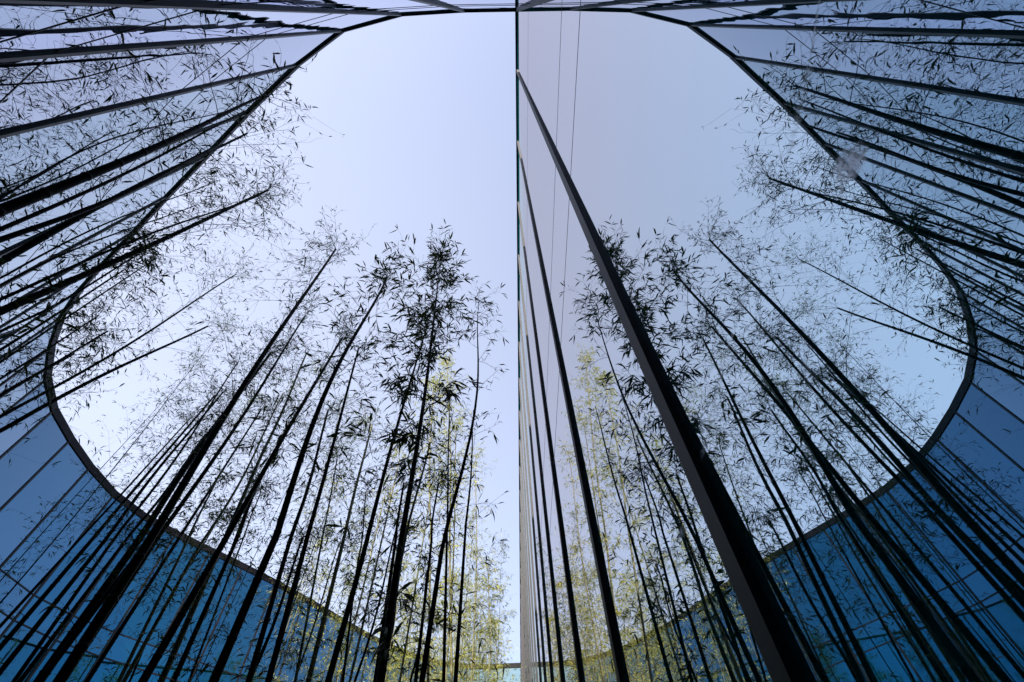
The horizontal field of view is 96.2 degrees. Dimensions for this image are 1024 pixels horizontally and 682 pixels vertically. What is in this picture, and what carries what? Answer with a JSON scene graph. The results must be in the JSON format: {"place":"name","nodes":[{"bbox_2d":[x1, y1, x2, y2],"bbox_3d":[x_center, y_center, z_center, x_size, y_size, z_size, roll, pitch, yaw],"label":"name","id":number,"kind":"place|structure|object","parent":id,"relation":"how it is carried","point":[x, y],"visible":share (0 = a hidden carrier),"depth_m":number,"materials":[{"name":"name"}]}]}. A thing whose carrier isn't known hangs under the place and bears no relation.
{"place":"outdoors","nodes":[
{"label":"outdoors","id":0,"kind":"place"},
{"bbox_2d":[52,12,519,663],"label":"sky","id":1,"kind":"structure","parent":0,"point":[424,106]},
{"label":"ground","id":2,"kind":"structure","parent":0,"visible":0},
{"bbox_2d":[0,305,133,429],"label":"bamboo","id":3,"kind":"object","parent":2,"relation":"on","point":[67,366],"visible":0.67,"depth_m":6.29,"materials":[{"name":"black plant"}]},
{"bbox_2d":[0,298,145,415],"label":"bamboo","id":4,"kind":"object","parent":2,"relation":"on","point":[22,381],"visible":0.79,"depth_m":6.13,"materials":[{"name":"black plant"}]},
{"bbox_2d":[0,273,155,467],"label":"bamboo","id":5,"kind":"object","parent":2,"relation":"on","point":[54,344],"visible":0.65,"depth_m":6.27,"materials":[{"name":"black plant"}]},
{"bbox_2d":[0,231,167,391],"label":"bamboo","id":6,"kind":"object","parent":2,"relation":"on","point":[38,325],"visible":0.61,"depth_m":6.56,"materials":[{"name":"black plant"}]},
{"bbox_2d":[0,200,170,426],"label":"bamboo","id":7,"kind":"object","parent":2,"relation":"on","point":[141,245],"visible":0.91,"depth_m":4.60,"materials":[{"name":"black plant"}]},
{"bbox_2d":[0,206,193,433],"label":"bamboo","id":8,"kind":"object","parent":2,"relation":"on","point":[48,329],"visible":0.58,"depth_m":6.69,"materials":[{"name":"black plant"}]},
{"bbox_2d":[0,350,208,602],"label":"bamboo","id":9,"kind":"object","parent":2,"relation":"on","point":[35,542],"visible":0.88,"depth_m":9.42,"materials":[{"name":"black plant"}]},
{"bbox_2d":[0,169,213,322],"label":"bamboo","id":10,"kind":"object","parent":2,"relation":"on","point":[35,267],"visible":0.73,"depth_m":6.29,"materials":[{"name":"black plant"}]},
{"bbox_2d":[0,387,226,628],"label":"bamboo","id":11,"kind":"object","parent":2,"relation":"on","point":[16,608],"visible":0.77,"depth_m":5.84,"materials":[{"name":"black plant"}]},
{"bbox_2d":[36,506,199,681],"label":"bamboo","id":12,"kind":"object","parent":2,"relation":"on","point":[59,656],"visible":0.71,"depth_m":4.21,"materials":[{"name":"black plant"}]},
{"bbox_2d":[17,400,222,681],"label":"bamboo","id":13,"kind":"object","parent":2,"relation":"on","point":[27,671],"visible":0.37,"depth_m":5.71,"materials":[{"name":"black plant"}]},
{"bbox_2d":[0,90,242,200],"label":"bamboo","id":14,"kind":"object","parent":2,"relation":"on","point":[27,181],"visible":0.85,"depth_m":3.74,"materials":[{"name":"black plant"}]},
{"bbox_2d":[0,307,243,606],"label":"bamboo","id":15,"kind":"object","parent":2,"relation":"on","point":[100,483],"visible":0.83,"depth_m":8.09,"materials":[{"name":"black plant"}]},
{"bbox_2d":[0,363,247,650],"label":"bamboo","id":16,"kind":"object","parent":2,"relation":"on","point":[19,624],"visible":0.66,"depth_m":6.14,"materials":[{"name":"black plant"}]},
{"bbox_2d":[0,146,247,278],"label":"bamboo","id":17,"kind":"object","parent":2,"relation":"on","point":[52,249],"visible":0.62,"depth_m":6.55,"materials":[{"name":"black plant"}]},
{"bbox_2d":[0,370,261,675],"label":"bamboo","id":18,"kind":"object","parent":2,"relation":"on","point":[23,642],"visible":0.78,"depth_m":5.45,"materials":[{"name":"black plant"}]},
{"bbox_2d":[0,299,262,432],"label":"bamboo","id":19,"kind":"object","parent":2,"relation":"on","point":[30,413],"visible":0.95,"depth_m":5.95,"materials":[{"name":"black plant"}]},
{"bbox_2d":[0,216,269,418],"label":"bamboo","id":20,"kind":"object","parent":2,"relation":"on","point":[86,369],"visible":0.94,"depth_m":7.70,"materials":[{"name":"black plant"}]},
{"bbox_2d":[11,328,272,681],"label":"bamboo","id":21,"kind":"object","parent":2,"relation":"on","point":[43,639],"visible":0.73,"depth_m":6.26,"materials":[{"name":"black plant"}]},
{"bbox_2d":[16,381,276,668],"bbox_3d":[-7.481,4.632,8.543,1.495,12.156,2.451,-28,-59,17],"label":"bamboo","id":22,"kind":"object","parent":2,"relation":"on","point":[152,525],"visible":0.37,"depth_m":9.37,"materials":[{"name":"black plant"}]},
{"bbox_2d":[0,90,296,315],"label":"bamboo","id":23,"kind":"object","parent":2,"relation":"on","point":[20,232],"visible":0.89,"depth_m":3.98,"materials":[{"name":"black plant"}]},
{"bbox_2d":[0,66,299,681],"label":"facade","id":24,"kind":"structure","parent":2,"relation":"on","point":[26,484],"depth_m":11.38,"materials":[{"name":"blue glass"}]},
{"bbox_2d":[0,156,299,362],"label":"bamboo","id":25,"kind":"object","parent":2,"relation":"on","point":[85,261],"visible":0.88,"depth_m":5.96,"materials":[{"name":"black plant"}]},
{"bbox_2d":[0,83,299,231],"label":"bamboo","id":26,"kind":"object","parent":2,"relation":"on","point":[37,213],"visible":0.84,"depth_m":4.36,"materials":[{"name":"black plant"}]},
{"bbox_2d":[69,495,235,681],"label":"bamboo","id":27,"kind":"object","parent":2,"relation":"on","point":[111,632],"visible":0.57,"depth_m":6.60,"materials":[{"name":"black plant"}]},
{"bbox_2d":[0,30,317,300],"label":"bamboo","id":28,"kind":"object","parent":2,"relation":"on","point":[22,201],"visible":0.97,"depth_m":4.09,"materials":[{"name":"black plant"}]},
{"bbox_2d":[0,129,320,315],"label":"bamboo","id":29,"kind":"object","parent":2,"relation":"on","point":[12,306],"visible":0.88,"depth_m":6.07,"materials":[{"name":"black plant"}]},
{"bbox_2d":[74,363,261,599],"bbox_3d":[-7.037,4.350,8.100,2.290,11.727,2.122,-2,-55,-1],"label":"bamboo","id":30,"kind":"object","parent":2,"relation":"on","point":[173,492],"visible":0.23,"depth_m":9.38,"materials":[{"name":"black plant"}]},
{"bbox_2d":[33,317,309,681],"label":"bamboo","id":31,"kind":"object","parent":2,"relation":"on","point":[106,584],"visible":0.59,"depth_m":5.69,"materials":[{"name":"black plant"}]},
{"bbox_2d":[0,98,344,265],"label":"bamboo","id":32,"kind":"object","parent":2,"relation":"on","point":[22,249],"visible":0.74,"depth_m":4.38,"materials":[{"name":"black plant"}]},
{"bbox_2d":[117,463,245,681],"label":"bamboo","id":33,"kind":"object","parent":2,"relation":"on","point":[129,659],"visible":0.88,"depth_m":6.17,"materials":[{"name":"black plant"}]},
{"bbox_2d":[84,383,291,681],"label":"bamboo","id":34,"kind":"object","parent":2,"relation":"on","point":[110,644],"visible":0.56,"depth_m":6.36,"materials":[{"name":"black plant"}]},
{"bbox_2d":[136,499,258,681],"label":"bamboo","id":35,"kind":"object","parent":2,"relation":"on","point":[194,569],"visible":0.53,"depth_m":5.93,"materials":[{"name":"black plant"}]},
{"bbox_2d":[73,285,324,670],"bbox_3d":[-3.676,1.774,4.889,1.157,9.208,1.643,-2,-55,-1],"label":"bamboo","id":36,"kind":"object","parent":2,"relation":"on","point":[195,485],"visible":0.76,"depth_m":6.06,"materials":[{"name":"black plant"}]},
{"bbox_2d":[52,204,373,681],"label":"bamboo","id":37,"kind":"object","parent":2,"relation":"on","point":[81,647],"visible":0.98,"depth_m":4.37,"materials":[{"name":"black plant"}]},
{"bbox_2d":[121,376,306,681],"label":"bamboo","id":38,"kind":"object","parent":2,"relation":"on","point":[138,654],"visible":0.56,"depth_m":6.50,"materials":[{"name":"black plant"}]},
{"bbox_2d":[152,468,279,664],"bbox_3d":[-3.750,3.914,4.729,0.860,6.499,1.144,-32,-60,19],"label":"bamboo","id":39,"kind":"object","parent":2,"relation":"on","point":[246,553],"visible":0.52,"depth_m":6.08,"materials":[{"name":"black plant"}]},
{"bbox_2d":[169,459,290,681],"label":"bamboo","id":40,"kind":"object","parent":2,"relation":"on","point":[198,657],"visible":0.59,"depth_m":6.30,"materials":[{"name":"black plant"}]},
{"bbox_2d":[170,401,308,681],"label":"bamboo","id":41,"kind":"object","parent":2,"relation":"on","point":[180,665],"visible":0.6,"depth_m":5.30,"materials":[{"name":"black plant"}]},
{"bbox_2d":[158,340,327,681],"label":"bamboo","id":42,"kind":"object","parent":2,"relation":"on","point":[170,661],"visible":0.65,"depth_m":4.94,"materials":[{"name":"black plant"}]},
{"bbox_2d":[141,343,356,674],"bbox_3d":[-4.898,3.547,7.340,2.154,11.266,1.758,32,-62,-22],"label":"bamboo","id":43,"kind":"object","parent":2,"relation":"on","point":[308,369],"visible":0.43,"depth_m":8.50,"materials":[{"name":"black plant"}]},
{"bbox_2d":[138,297,365,681],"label":"bamboo","id":44,"kind":"object","parent":2,"relation":"on","point":[157,656],"visible":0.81,"depth_m":4.82,"materials":[{"name":"black plant"}]},
{"bbox_2d":[155,389,351,680],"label":"bamboo","id":45,"kind":"object","parent":2,"relation":"on","point":[210,650],"visible":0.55,"depth_m":8.47,"materials":[{"name":"black plant"}]},
{"bbox_2d":[0,0,536,138],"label":"facade","id":46,"kind":"structure","parent":2,"relation":"on","point":[71,58],"depth_m":3.50,"materials":[{"name":"blue glass"}]},
{"bbox_2d":[239,548,322,677],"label":"bamboo","id":47,"kind":"object","parent":2,"relation":"on","point":[302,573],"visible":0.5,"depth_m":6.33,"materials":[{"name":"black plant"}]},
{"bbox_2d":[229,506,336,681],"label":"bamboo","id":48,"kind":"object","parent":2,"relation":"on","point":[277,613],"visible":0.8,"depth_m":5.80,"materials":[{"name":"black plant"}]},
{"bbox_2d":[247,518,332,681],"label":"bamboo","id":49,"kind":"object","parent":2,"relation":"on","point":[297,602],"visible":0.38,"depth_m":10.75,"materials":[{"name":"black plant"}]},
{"bbox_2d":[223,426,362,681],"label":"bamboo","id":50,"kind":"object","parent":2,"relation":"on","point":[305,527],"visible":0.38,"depth_m":11.60,"materials":[{"name":"black plant"}]},
{"bbox_2d":[264,530,331,681],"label":"bamboo","id":51,"kind":"object","parent":2,"relation":"on","point":[303,600],"visible":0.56,"depth_m":9.86,"materials":[{"name":"black plant"}]},
{"bbox_2d":[232,388,364,666],"bbox_3d":[-3.996,4.448,7.689,2.097,10.744,1.538,27,-60,-19],"label":"bamboo","id":52,"kind":"object","parent":2,"relation":"on","point":[307,521],"visible":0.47,"depth_m":9.24,"materials":[{"name":"black plant"}]},
{"bbox_2d":[234,471,362,681],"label":"bamboo","id":53,"kind":"object","parent":2,"relation":"on","point":[303,570],"visible":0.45,"depth_m":10.34,"materials":[{"name":"black plant"}]},
{"bbox_2d":[233,396,365,681],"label":"bamboo","id":54,"kind":"object","parent":2,"relation":"on","point":[254,661],"visible":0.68,"depth_m":5.89,"materials":[{"name":"black plant"}]},
{"bbox_2d":[90,531,520,681],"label":"facade","id":55,"kind":"structure","parent":2,"relation":"on","point":[117,656],"depth_m":16.52,"materials":[{"name":"blue glass"}]},
{"bbox_2d":[182,224,430,681],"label":"bamboo","id":56,"kind":"object","parent":2,"relation":"on","point":[222,660],"visible":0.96,"depth_m":3.87,"materials":[{"name":"black plant"}]},
{"bbox_2d":[274,566,344,681],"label":"bamboo","id":57,"kind":"object","parent":2,"relation":"on","point":[302,617],"visible":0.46,"depth_m":12.73,"materials":[{"name":"green plant"}]},
{"bbox_2d":[263,528,372,681],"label":"bamboo","id":58,"kind":"object","parent":2,"relation":"on","point":[321,603],"visible":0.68,"depth_m":6.30,"materials":[{"name":"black plant"}]},
{"bbox_2d":[247,398,388,663],"bbox_3d":[-3.551,4.277,7.390,2.211,10.422,1.550,-15,-56,8],"label":"bamboo","id":59,"kind":"object","parent":2,"relation":"on","point":[295,599],"visible":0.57,"depth_m":8.47,"materials":[{"name":"black plant"}]},
{"bbox_2d":[265,436,374,681],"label":"bamboo","id":60,"kind":"object","parent":2,"relation":"on","point":[309,606],"visible":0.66,"depth_m":6.85,"materials":[{"name":"black plant"}]},
{"bbox_2d":[248,333,397,681],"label":"bamboo","id":61,"kind":"object","parent":2,"relation":"on","point":[275,655],"visible":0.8,"depth_m":4.65,"materials":[{"name":"black plant"}]},
{"bbox_2d":[289,488,385,681],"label":"bamboo","id":62,"kind":"object","parent":2,"relation":"on","point":[348,568],"visible":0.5,"depth_m":10.14,"materials":[{"name":"black plant"}]},
{"bbox_2d":[275,398,402,681],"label":"bamboo","id":63,"kind":"object","parent":2,"relation":"on","point":[318,639],"visible":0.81,"depth_m":6.61,"materials":[{"name":"black plant"}]},
{"bbox_2d":[302,535,380,681],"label":"bamboo","id":64,"kind":"object","parent":2,"relation":"on","point":[353,602],"visible":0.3,"depth_m":13.16,"materials":[{"name":"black plant"}]},
{"bbox_2d":[308,558,383,680],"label":"bamboo","id":65,"kind":"object","parent":2,"relation":"on","point":[341,619],"visible":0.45,"depth_m":10.21,"materials":[{"name":"black plant"}]},
{"bbox_2d":[329,563,380,680],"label":"bamboo","id":66,"kind":"object","parent":2,"relation":"on","point":[359,609],"visible":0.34,"depth_m":13.53,"materials":[{"name":"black plant"}]},
{"bbox_2d":[323,463,404,681],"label":"bamboo","id":67,"kind":"object","parent":2,"relation":"on","point":[358,558],"visible":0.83,"depth_m":5.88,"materials":[{"name":"black plant"}]},
{"bbox_2d":[325,474,412,681],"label":"bamboo","id":68,"kind":"object","parent":2,"relation":"on","point":[352,633],"visible":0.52,"depth_m":8.41,"materials":[{"name":"black plant"}]},
{"bbox_2d":[314,440,431,681],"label":"bamboo","id":69,"kind":"object","parent":2,"relation":"on","point":[367,598],"visible":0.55,"depth_m":7.58,"materials":[{"name":"black plant"}]},
{"bbox_2d":[338,548,424,681],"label":"bamboo","id":70,"kind":"object","parent":2,"relation":"on","point":[405,563],"visible":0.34,"depth_m":9.37,"materials":[{"name":"green plant"}]},
{"bbox_2d":[341,493,430,681],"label":"bamboo","id":71,"kind":"object","parent":2,"relation":"on","point":[367,643],"visible":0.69,"depth_m":5.79,"materials":[{"name":"black plant"}]},
{"bbox_2d":[330,449,459,681],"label":"bamboo","id":72,"kind":"object","parent":2,"relation":"on","point":[392,561],"visible":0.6,"depth_m":5.00,"materials":[{"name":"black plant"}]},
{"bbox_2d":[359,509,432,681],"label":"bamboo","id":73,"kind":"object","parent":2,"relation":"on","point":[398,598],"visible":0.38,"depth_m":9.72,"materials":[{"name":"green plant"}]},
{"bbox_2d":[322,294,471,681],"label":"bamboo","id":74,"kind":"object","parent":2,"relation":"on","point":[335,655],"visible":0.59,"depth_m":4.88,"materials":[{"name":"black plant"}]},
{"bbox_2d":[371,588,430,681],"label":"bamboo","id":75,"kind":"object","parent":2,"relation":"on","point":[404,641],"visible":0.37,"depth_m":13.38,"materials":[{"name":"green plant"}]},
{"bbox_2d":[391,569,420,678],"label":"bamboo","id":76,"kind":"object","parent":2,"relation":"on","point":[406,623],"visible":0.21,"depth_m":16.04,"materials":[{"name":"green plant"}]},
{"bbox_2d":[346,415,469,656],"bbox_3d":[-1.192,3.178,4.543,1.394,6.871,0.972,-36,-61,21],"label":"bamboo","id":77,"kind":"object","parent":2,"relation":"on","point":[406,537],"visible":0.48,"depth_m":5.89,"materials":[{"name":"black plant"}]},
{"bbox_2d":[387,443,454,681],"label":"bamboo","id":78,"kind":"object","parent":2,"relation":"on","point":[403,658],"visible":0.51,"depth_m":8.46,"materials":[{"name":"green plant"}]},
{"bbox_2d":[389,541,458,681],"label":"bamboo","id":79,"kind":"object","parent":2,"relation":"on","point":[438,615],"visible":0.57,"depth_m":5.51,"materials":[{"name":"green plant"}]},
{"bbox_2d":[380,371,477,681],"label":"bamboo","id":80,"kind":"object","parent":2,"relation":"on","point":[456,545],"visible":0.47,"depth_m":9.49,"materials":[{"name":"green plant"}]},
{"bbox_2d":[402,581,456,675],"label":"bamboo","id":81,"kind":"object","parent":2,"relation":"on","point":[423,632],"visible":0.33,"depth_m":10.61,"materials":[{"name":"green plant"}]},
{"bbox_2d":[413,536,457,677],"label":"bamboo","id":82,"kind":"object","parent":2,"relation":"on","point":[436,604],"visible":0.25,"depth_m":14.57,"materials":[{"name":"green plant"}]},
{"bbox_2d":[412,603,463,680],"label":"bamboo","id":83,"kind":"object","parent":2,"relation":"on","point":[438,646],"visible":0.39,"depth_m":11.19,"materials":[{"name":"green plant"}]},
{"bbox_2d":[414,407,484,681],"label":"bamboo","id":84,"kind":"object","parent":2,"relation":"on","point":[464,652],"visible":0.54,"depth_m":10.34,"materials":[{"name":"green plant"}]},
{"bbox_2d":[430,567,486,681],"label":"bamboo","id":85,"kind":"object","parent":2,"relation":"on","point":[464,623],"visible":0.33,"depth_m":13.30,"materials":[{"name":"green plant"}]},
{"bbox_2d":[421,562,499,678],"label":"bamboo","id":86,"kind":"object","parent":2,"relation":"on","point":[457,620],"visible":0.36,"depth_m":12.78,"materials":[{"name":"green plant"}]},
{"bbox_2d":[430,509,500,681],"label":"bamboo","id":87,"kind":"object","parent":2,"relation":"on","point":[470,556],"visible":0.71,"depth_m":11.04,"materials":[{"name":"green plant"}]},
{"bbox_2d":[446,537,495,680],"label":"bamboo","id":88,"kind":"object","parent":2,"relation":"on","point":[476,606],"visible":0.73,"depth_m":12.00,"materials":[{"name":"green plant"}]},
{"bbox_2d":[441,576,503,681],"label":"bamboo","id":89,"kind":"object","parent":2,"relation":"on","point":[477,623],"visible":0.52,"depth_m":12.73,"materials":[{"name":"green plant"}]},
{"bbox_2d":[454,608,491,681],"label":"bamboo","id":90,"kind":"object","parent":2,"relation":"on","point":[467,635],"visible":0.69,"depth_m":11.21,"materials":[{"name":"green plant"}]},
{"bbox_2d":[452,586,514,681],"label":"bamboo","id":91,"kind":"object","parent":2,"relation":"on","point":[484,634],"visible":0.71,"depth_m":11.52,"materials":[{"name":"green plant"}]},
{"bbox_2d":[515,0,1023,681],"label":"mirror facade","id":92,"kind":"structure","parent":2,"relation":"on","point":[771,326],"depth_m":0.70,"materials":[{"name":"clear glass"}]},
{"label":"path","id":93,"kind":"structure","parent":0,"visible":0},
{"bbox_2d":[324,219,482,681],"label":"bamboo","id":94,"kind":"object","parent":93,"relation":"on","point":[402,437],"visible":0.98,"depth_m":5.16,"materials":[{"name":"black plant"}]},
{"bbox_2d":[358,450,478,681],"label":"bamboo","id":95,"kind":"object","parent":93,"relation":"on","point":[425,601],"visible":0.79,"depth_m":4.75,"materials":[{"name":"black plant"}]},
{"bbox_2d":[379,280,508,681],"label":"bamboo","id":96,"kind":"object","parent":93,"relation":"on","point":[427,647],"visible":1,"depth_m":3.48,"materials":[{"name":"black plant"}]},
{"bbox_2d":[410,382,488,681],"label":"bamboo","id":97,"kind":"object","parent":93,"relation":"on","point":[444,620],"visible":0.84,"depth_m":4.29,"materials":[{"name":"black plant"}]},
{"bbox_2d":[417,347,482,681],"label":"bamboo","id":98,"kind":"object","parent":93,"relation":"on","point":[450,617],"visible":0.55,"depth_m":10.68,"materials":[{"name":"green plant"}]},
{"bbox_2d":[416,395,508,681],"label":"bamboo","id":99,"kind":"object","parent":93,"relation":"on","point":[456,671],"visible":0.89,"depth_m":4.58,"materials":[{"name":"black plant"}]},
{"bbox_2d":[435,436,501,681],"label":"bamboo","id":100,"kind":"object","parent":93,"relation":"on","point":[476,588],"visible":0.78,"depth_m":9.65,"materials":[{"name":"green plant"}]},
{"bbox_2d":[452,567,525,681],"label":"bamboo","id":101,"kind":"object","parent":93,"relation":"on","point":[490,587],"visible":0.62,"depth_m":12.34,"materials":[{"name":"green plant"}]},
{"bbox_2d":[468,611,513,681],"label":"bamboo","id":102,"kind":"object","parent":93,"relation":"on","point":[495,643],"visible":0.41,"depth_m":16.80,"materials":[{"name":"green plant"}]},
{"bbox_2d":[465,550,517,681],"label":"bamboo","id":103,"kind":"object","parent":93,"relation":"on","point":[498,588],"visible":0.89,"depth_m":10.23,"materials":[{"name":"green plant"}]},
{"bbox_2d":[477,624,508,681],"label":"bamboo","id":104,"kind":"object","parent":93,"relation":"on","point":[496,651],"visible":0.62,"depth_m":14.43,"materials":[{"name":"green plant"}]},
{"bbox_2d":[475,611,511,681],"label":"bamboo","id":105,"kind":"object","parent":93,"relation":"on","point":[491,645],"visible":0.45,"depth_m":16.48,"materials":[{"name":"green plant"}]},
{"bbox_2d":[484,534,520,681],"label":"bamboo","id":106,"kind":"object","parent":93,"relation":"on","point":[504,547],"visible":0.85,"depth_m":14.21,"materials":[{"name":"green plant"}]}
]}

